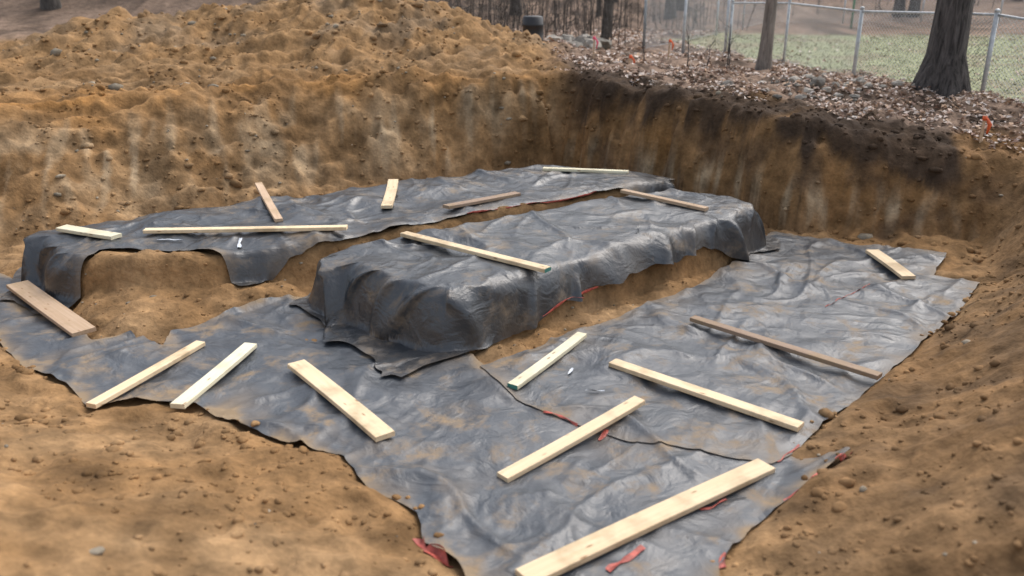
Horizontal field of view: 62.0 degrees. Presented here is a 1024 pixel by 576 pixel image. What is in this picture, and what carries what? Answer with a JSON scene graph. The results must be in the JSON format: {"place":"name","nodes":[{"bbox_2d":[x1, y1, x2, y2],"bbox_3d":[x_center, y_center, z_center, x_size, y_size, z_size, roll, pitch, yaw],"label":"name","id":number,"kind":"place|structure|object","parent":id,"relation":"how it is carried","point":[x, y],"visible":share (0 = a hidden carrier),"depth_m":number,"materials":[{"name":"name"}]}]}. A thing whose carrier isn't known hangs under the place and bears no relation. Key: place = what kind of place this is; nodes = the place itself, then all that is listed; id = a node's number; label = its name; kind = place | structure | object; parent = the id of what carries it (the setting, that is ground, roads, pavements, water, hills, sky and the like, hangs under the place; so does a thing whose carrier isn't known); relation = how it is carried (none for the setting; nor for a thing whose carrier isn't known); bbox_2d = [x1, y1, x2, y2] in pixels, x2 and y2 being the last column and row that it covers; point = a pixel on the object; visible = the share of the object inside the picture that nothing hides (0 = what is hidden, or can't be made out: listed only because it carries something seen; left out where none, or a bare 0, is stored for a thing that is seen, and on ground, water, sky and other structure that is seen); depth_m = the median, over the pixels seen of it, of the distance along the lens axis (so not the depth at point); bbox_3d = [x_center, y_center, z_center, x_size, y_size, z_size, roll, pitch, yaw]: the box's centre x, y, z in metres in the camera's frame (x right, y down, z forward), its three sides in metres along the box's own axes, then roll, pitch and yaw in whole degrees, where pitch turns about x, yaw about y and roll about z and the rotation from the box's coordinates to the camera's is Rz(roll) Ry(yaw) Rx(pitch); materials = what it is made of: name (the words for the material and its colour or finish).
{"place":"outdoors","nodes":[
{"label":"outdoors","id":0,"kind":"place"},
{"bbox_2d":[0,0,1023,575],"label":"ground","id":1,"kind":"structure","parent":0,"point":[322,112],"depth_m":11.31,"materials":[{"name":"soil"}]},
{"bbox_2d":[0,0,611,246],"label":"dirt clods","id":2,"kind":"object","parent":1,"relation":"on","point":[117,87],"visible":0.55,"depth_m":14.34,"materials":[{"name":"soil"}]},
{"bbox_2d":[0,164,675,313],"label":"geotextile sheet","id":3,"kind":"object","parent":1,"relation":"on","point":[52,261],"visible":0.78,"depth_m":10.08,"materials":[{"name":"black fabric"}]},
{"bbox_2d":[56,224,121,239],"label":"wooden board","id":4,"kind":"object","parent":3,"relation":"on","point":[88,232],"visible":1,"depth_m":9.37,"materials":[{"name":"brown wood"}]},
{"bbox_2d":[237,238,241,246],"bbox_3d":[-2.961,-0.493,9.269,0.051,0.050,0.206,-5,21,-13],"label":"plastic label","id":5,"kind":"object","parent":3,"relation":"on","point":[239,243],"visible":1,"depth_m":9.25,"materials":[{"name":"white plastic"}]},
{"bbox_2d":[143,225,347,233],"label":"wooden board","id":6,"kind":"object","parent":3,"relation":"on","point":[243,229],"visible":1,"depth_m":9.46,"materials":[{"name":"brown wood"}]},
{"bbox_2d":[255,182,282,221],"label":"wooden board","id":7,"kind":"object","parent":3,"relation":"on","point":[269,204],"visible":1,"depth_m":10.48,"materials":[{"name":"brown wood"}]},
{"bbox_2d":[381,179,397,208],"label":"wooden board","id":8,"kind":"object","parent":3,"relation":"on","point":[390,194],"visible":1,"depth_m":11.04,"materials":[{"name":"brown wood"}]},
{"bbox_2d":[443,191,520,208],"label":"wooden board","id":9,"kind":"object","parent":3,"relation":"on","point":[480,200],"visible":1,"depth_m":10.74,"materials":[{"name":"brown wood"}]},
{"bbox_2d":[469,191,595,212],"bbox_3d":[0.289,-1.083,10.888,2.039,0.072,0.029,-13,24,-32],"label":"red fabric scrap","id":10,"kind":"object","parent":3,"relation":"on","point":[534,202],"visible":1,"depth_m":11.05,"materials":[{"name":"red fabric"}]},
{"bbox_2d":[542,167,628,173],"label":"wooden board","id":11,"kind":"object","parent":3,"relation":"on","point":[584,170],"visible":1,"depth_m":12.52,"materials":[{"name":"brown wood"}]},
{"bbox_2d":[0,273,849,575],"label":"geotextile sheet","id":12,"kind":"object","parent":1,"relation":"on","point":[466,427],"visible":0.88,"depth_m":6.20,"materials":[{"name":"grey fabric"}]},
{"bbox_2d":[6,280,95,336],"bbox_3d":[-4.679,0.188,8.604,1.797,0.042,0.223,19,28,40],"label":"wooden board","id":13,"kind":"object","parent":12,"relation":"on","point":[58,314],"visible":1,"depth_m":8.50,"materials":[{"name":"brown wood"}]},
{"bbox_2d":[86,340,204,408],"bbox_3d":[-3.083,0.716,7.269,0.106,0.042,1.306,7,21,18],"label":"wooden board","id":14,"kind":"object","parent":12,"relation":"on","point":[138,379],"visible":1,"depth_m":7.17,"materials":[{"name":"brown wood"}]},
{"bbox_2d":[170,342,256,408],"bbox_3d":[-2.497,0.722,7.218,0.130,0.042,1.212,4,20,10],"label":"wooden board","id":15,"kind":"object","parent":12,"relation":"on","point":[202,385],"visible":1,"depth_m":7.11,"materials":[{"name":"brown wood"}]},
{"bbox_2d":[287,359,394,441],"bbox_3d":[-1.389,0.864,6.777,0.170,0.041,1.586,-14,24,-34],"label":"wooden board","id":16,"kind":"object","parent":12,"relation":"on","point":[373,426],"visible":1,"depth_m":6.66,"materials":[{"name":"brown wood"}]},
{"bbox_2d":[543,410,577,425],"bbox_3d":[0.374,0.998,6.560,0.316,0.036,0.027,15,25,35],"label":"red fabric scrap","id":17,"kind":"object","parent":12,"relation":"on","point":[572,422],"visible":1,"depth_m":6.54,"materials":[{"name":"red fabric"}]},
{"bbox_2d":[497,396,644,482],"bbox_3d":[0.472,1.087,6.247,1.460,0.042,0.119,-21,28,-38],"label":"wooden board","id":18,"kind":"object","parent":12,"relation":"on","point":[519,468],"visible":1,"depth_m":6.17,"materials":[{"name":"brown wood"}]},
{"bbox_2d":[598,429,607,439],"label":"red fabric scrap","id":19,"kind":"object","parent":12,"relation":"on","point":[604,434],"visible":1,"depth_m":6.35,"materials":[{"name":"red fabric"}]},
{"bbox_2d":[605,544,645,571],"bbox_3d":[0.660,1.565,4.938,0.306,0.019,0.050,-16,25,-37],"label":"red fabric scrap","id":20,"kind":"object","parent":12,"relation":"on","point":[628,557],"visible":1,"depth_m":4.94,"materials":[{"name":"red fabric"}]},
{"bbox_2d":[515,458,775,575],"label":"wooden board","id":21,"kind":"object","parent":12,"relation":"on","point":[568,557],"visible":1,"depth_m":5.20,"materials":[{"name":"brown wood"}]},
{"bbox_2d":[700,498,726,509],"bbox_3d":[1.301,1.398,5.487,0.234,0.015,0.030,-12,23,-30],"label":"red fabric scrap","id":22,"kind":"object","parent":12,"relation":"on","point":[707,508],"visible":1,"depth_m":5.47,"materials":[{"name":"red fabric"}]},
{"bbox_2d":[835,451,852,460],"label":"red fabric scrap","id":23,"kind":"object","parent":12,"relation":"on","point":[842,457],"visible":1,"depth_m":5.78,"materials":[{"name":"red fabric"}]},
{"bbox_2d":[413,538,451,566],"bbox_3d":[-0.472,1.544,5.015,0.086,0.088,0.351,-15,25,-36],"label":"red fabric scrap","id":24,"kind":"object","parent":1,"relation":"on","point":[438,554],"visible":1,"depth_m":5.01,"materials":[{"name":"red fabric"}]},
{"bbox_2d":[2,237,914,379],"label":"dirt clods","id":25,"kind":"object","parent":1,"relation":"on","point":[223,305],"visible":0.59,"depth_m":8.67,"materials":[{"name":"soil"}]},
{"bbox_2d":[0,274,1023,575],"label":"dirt clods","id":26,"kind":"object","parent":1,"relation":"on","point":[310,518],"visible":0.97,"depth_m":5.34,"materials":[{"name":"soil"}]},
{"bbox_2d":[40,0,1022,39],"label":"distant trees","id":27,"kind":"object","parent":1,"relation":"on","point":[50,4],"visible":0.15,"depth_m":33.23,"materials":[{"name":"brown plant"}]},
{"bbox_2d":[522,16,543,40],"bbox_3d":[0.460,-5.610,18.816,0.484,0.760,0.484,0,20,0],"label":"plastic barrel","id":28,"kind":"object","parent":1,"relation":"on","point":[532,25],"visible":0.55,"depth_m":18.57,"materials":[{"name":"black plastic"}]},
{"bbox_2d":[289,188,780,376],"bbox_3d":[0.543,-0.446,9.617,6.003,0.607,2.372,-16,25,-37],"label":"geotextile sheet","id":29,"kind":"object","parent":1,"relation":"on","point":[400,306],"visible":0.99,"depth_m":8.47,"materials":[{"name":"black fabric"}]},
{"bbox_2d":[400,231,550,272],"bbox_3d":[-0.415,-0.379,8.642,1.929,0.041,0.106,15,25,36],"label":"wooden board","id":30,"kind":"object","parent":29,"relation":"on","point":[534,266],"visible":1,"depth_m":8.55,"materials":[{"name":"brown wood"}]},
{"bbox_2d":[544,286,597,315],"bbox_3d":[0.602,0.135,8.391,0.105,0.117,0.789,18,27,40],"label":"red fabric scrap","id":31,"kind":"object","parent":29,"relation":"on","point":[561,302],"visible":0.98,"depth_m":8.37,"materials":[{"name":"red fabric"}]},
{"bbox_2d":[620,189,708,211],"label":"wooden board","id":32,"kind":"object","parent":29,"relation":"on","point":[668,200],"visible":1,"depth_m":10.53,"materials":[{"name":"brown wood"}]},
{"bbox_2d":[546,34,612,50],"bbox_3d":[1.789,-5.835,20.481,2.194,0.537,2.441,-17,26,-39],"label":"rock pile","id":33,"kind":"object","parent":1,"relation":"on","point":[585,40],"visible":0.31,"depth_m":19.97,"materials":[{"name":"stone"}]},
{"bbox_2d":[593,35,598,58],"bbox_3d":[1.663,-4.721,16.963,0.129,0.620,0.054,8,22,22],"label":"survey stake","id":34,"kind":"object","parent":1,"relation":"on","point":[594,38],"visible":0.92,"depth_m":16.91,"materials":[{"name":"brown wood"}]},
{"bbox_2d":[628,55,634,64],"bbox_3d":[2.255,-4.241,16.112,0.165,0.317,0.057,6,21,16],"label":"survey stake","id":35,"kind":"object","parent":1,"relation":"on","point":[631,56],"visible":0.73,"depth_m":16.07,"materials":[{"name":"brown wood"}]},
{"bbox_2d":[636,33,646,60],"bbox_3d":[2.508,-4.707,16.735,0.277,0.744,0.146,0,20,0],"label":"sapling","id":36,"kind":"object","parent":1,"relation":"on","point":[643,44],"visible":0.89,"depth_m":16.70,"materials":[{"name":"brown plant"}]},
{"bbox_2d":[667,38,673,59],"bbox_3d":[3.535,-5.274,18.980,0.147,0.551,0.054,7,21,19],"label":"survey stake","id":37,"kind":"object","parent":1,"relation":"on","point":[670,39],"visible":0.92,"depth_m":18.93,"materials":[{"name":"brown wood"}]},
{"bbox_2d":[642,0,730,53],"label":"chain-link fence","id":38,"kind":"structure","parent":1,"relation":"on","point":[684,27],"depth_m":20.88,"materials":[{"name":"metal"}]},
{"bbox_2d":[686,29,691,66],"bbox_3d":[3.314,-4.458,16.038,0.170,0.924,0.229,0,20,0],"label":"sapling","id":39,"kind":"object","parent":1,"relation":"on","point":[688,47],"visible":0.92,"depth_m":16.00,"materials":[{"name":"brown plant"}]},
{"bbox_2d":[425,0,994,44],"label":"woodland brush","id":40,"kind":"object","parent":1,"relation":"on","point":[498,17],"visible":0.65,"depth_m":26.71,"materials":[{"name":"brown plant"}]},
{"bbox_2d":[701,32,719,67],"bbox_3d":[3.856,-4.597,16.660,0.359,0.760,0.224,3,20,7],"label":"sapling","id":41,"kind":"object","parent":1,"relation":"on","point":[709,50],"visible":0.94,"depth_m":16.61,"materials":[{"name":"brown plant"}]},
{"bbox_2d":[719,552,725,567],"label":"red fabric scrap","id":42,"kind":"object","parent":1,"relation":"on","point":[722,564],"visible":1,"depth_m":4.96,"materials":[{"name":"red fabric"}]},
{"bbox_2d":[719,20,737,67],"bbox_3d":[4.057,-4.516,16.071,0.373,1.010,0.180,14,24,34],"label":"sapling","id":43,"kind":"object","parent":1,"relation":"on","point":[729,46],"visible":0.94,"depth_m":16.00,"materials":[{"name":"brown plant"}]},
{"bbox_2d":[480,231,979,462],"bbox_3d":[2.710,0.090,8.566,2.705,0.387,6.447,17,26,39],"label":"geotextile sheet","id":44,"kind":"object","parent":1,"relation":"on","point":[790,288],"visible":0.93,"depth_m":7.76,"materials":[{"name":"grey fabric"}]},
{"bbox_2d":[507,332,586,389],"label":"wooden board","id":45,"kind":"object","parent":44,"relation":"on","point":[542,364],"visible":1,"depth_m":7.36,"materials":[{"name":"brown wood"}]},
{"bbox_2d":[609,358,803,431],"bbox_3d":[1.505,0.837,6.844,1.700,0.041,0.116,17,26,39],"label":"wooden board","id":46,"kind":"object","parent":44,"relation":"on","point":[787,422],"visible":1,"depth_m":6.76,"materials":[{"name":"brown wood"}]},
{"bbox_2d":[690,315,881,379],"bbox_3d":[2.405,0.514,7.690,0.096,0.040,1.846,-18,27,-41],"label":"wooden board","id":47,"kind":"object","parent":44,"relation":"on","point":[825,359],"visible":1,"depth_m":7.58,"materials":[{"name":"brown wood"}]},
{"bbox_2d":[777,444,799,461],"bbox_3d":[1.967,1.175,6.066,0.306,0.020,0.020,-18,27,-41],"label":"red fabric scrap","id":48,"kind":"object","parent":44,"relation":"on","point":[797,446],"visible":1,"depth_m":6.10,"materials":[{"name":"red fabric"}]},
{"bbox_2d":[825,284,868,306],"bbox_3d":[3.542,0.076,9.002,0.956,0.038,0.029,-17,26,-39],"label":"red fabric scrap","id":49,"kind":"object","parent":44,"relation":"on","point":[846,295],"visible":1,"depth_m":9.00,"materials":[{"name":"red fabric"}]},
{"bbox_2d":[865,249,915,278],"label":"wooden board","id":50,"kind":"object","parent":44,"relation":"on","point":[893,266],"visible":1,"depth_m":9.80,"materials":[{"name":"brown wood"}]},
{"bbox_2d":[725,30,739,66],"bbox_3d":[4.210,-4.580,16.445,0.330,0.829,0.254,0,20,0],"label":"sapling","id":51,"kind":"object","parent":1,"relation":"on","point":[731,43],"visible":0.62,"depth_m":16.38,"materials":[{"name":"brown plant"}]},
{"bbox_2d":[754,0,777,70],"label":"bare tree","id":52,"kind":"object","parent":1,"relation":"on","point":[764,59],"visible":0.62,"depth_m":16.45,"materials":[{"name":"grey plant"}]},
{"bbox_2d":[510,28,1023,152],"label":"fallen leaves","id":53,"kind":"object","parent":1,"relation":"on","point":[798,68],"visible":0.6,"depth_m":14.34,"materials":[{"name":"brown plant"}]},
{"bbox_2d":[527,64,1023,285],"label":"dirt clods","id":54,"kind":"object","parent":1,"relation":"on","point":[975,156],"visible":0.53,"depth_m":11.65,"materials":[{"name":"soil"}]},
{"bbox_2d":[761,88,857,100],"bbox_3d":[4.467,-2.904,12.838,1.364,0.162,0.673,0,20,0],"label":"rock pile","id":55,"kind":"object","parent":1,"relation":"on","point":[800,96],"visible":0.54,"depth_m":12.76,"materials":[{"name":"stone"}]},
{"bbox_2d":[720,73,914,98],"bbox_3d":[4.894,-3.246,13.591,3.007,0.335,1.232,7,21,17],"label":"rock pile","id":56,"kind":"object","parent":1,"relation":"on","point":[819,81],"visible":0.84,"depth_m":13.41,"materials":[{"name":"stone"}]},
{"bbox_2d":[642,0,1023,48],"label":"chain link fence","id":57,"kind":"object","parent":1,"relation":"on","point":[743,9],"visible":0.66,"depth_m":27.01,"materials":[{"name":"metal"}]},
{"bbox_2d":[681,33,1023,98],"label":"lawn grass","id":58,"kind":"structure","parent":1,"relation":"on","point":[792,42],"depth_m":21.24,"materials":[{"name":"green plant"}]},
{"bbox_2d":[727,0,1023,102],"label":"chain link fence","id":59,"kind":"object","parent":1,"relation":"on","point":[997,15],"visible":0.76,"depth_m":15.65,"materials":[{"name":"metal"}]},
{"bbox_2d":[850,0,1023,28],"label":"chain-link fence","id":60,"kind":"object","parent":1,"relation":"on","point":[852,15],"visible":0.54,"depth_m":29.69,"materials":[{"name":"grey metal"}]},
{"bbox_2d":[910,0,974,98],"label":"oak tree","id":61,"kind":"object","parent":1,"relation":"on","point":[943,70],"visible":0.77,"depth_m":13.16,"materials":[{"name":"brown plant"}]},
{"bbox_2d":[979,115,991,142],"bbox_3d":[6.363,-2.092,11.460,0.129,0.450,0.054,8,22,22],"label":"survey stake","id":62,"kind":"object","parent":1,"relation":"on","point":[985,119],"visible":0.92,"depth_m":11.43,"materials":[{"name":"brown wood"}]}
]}

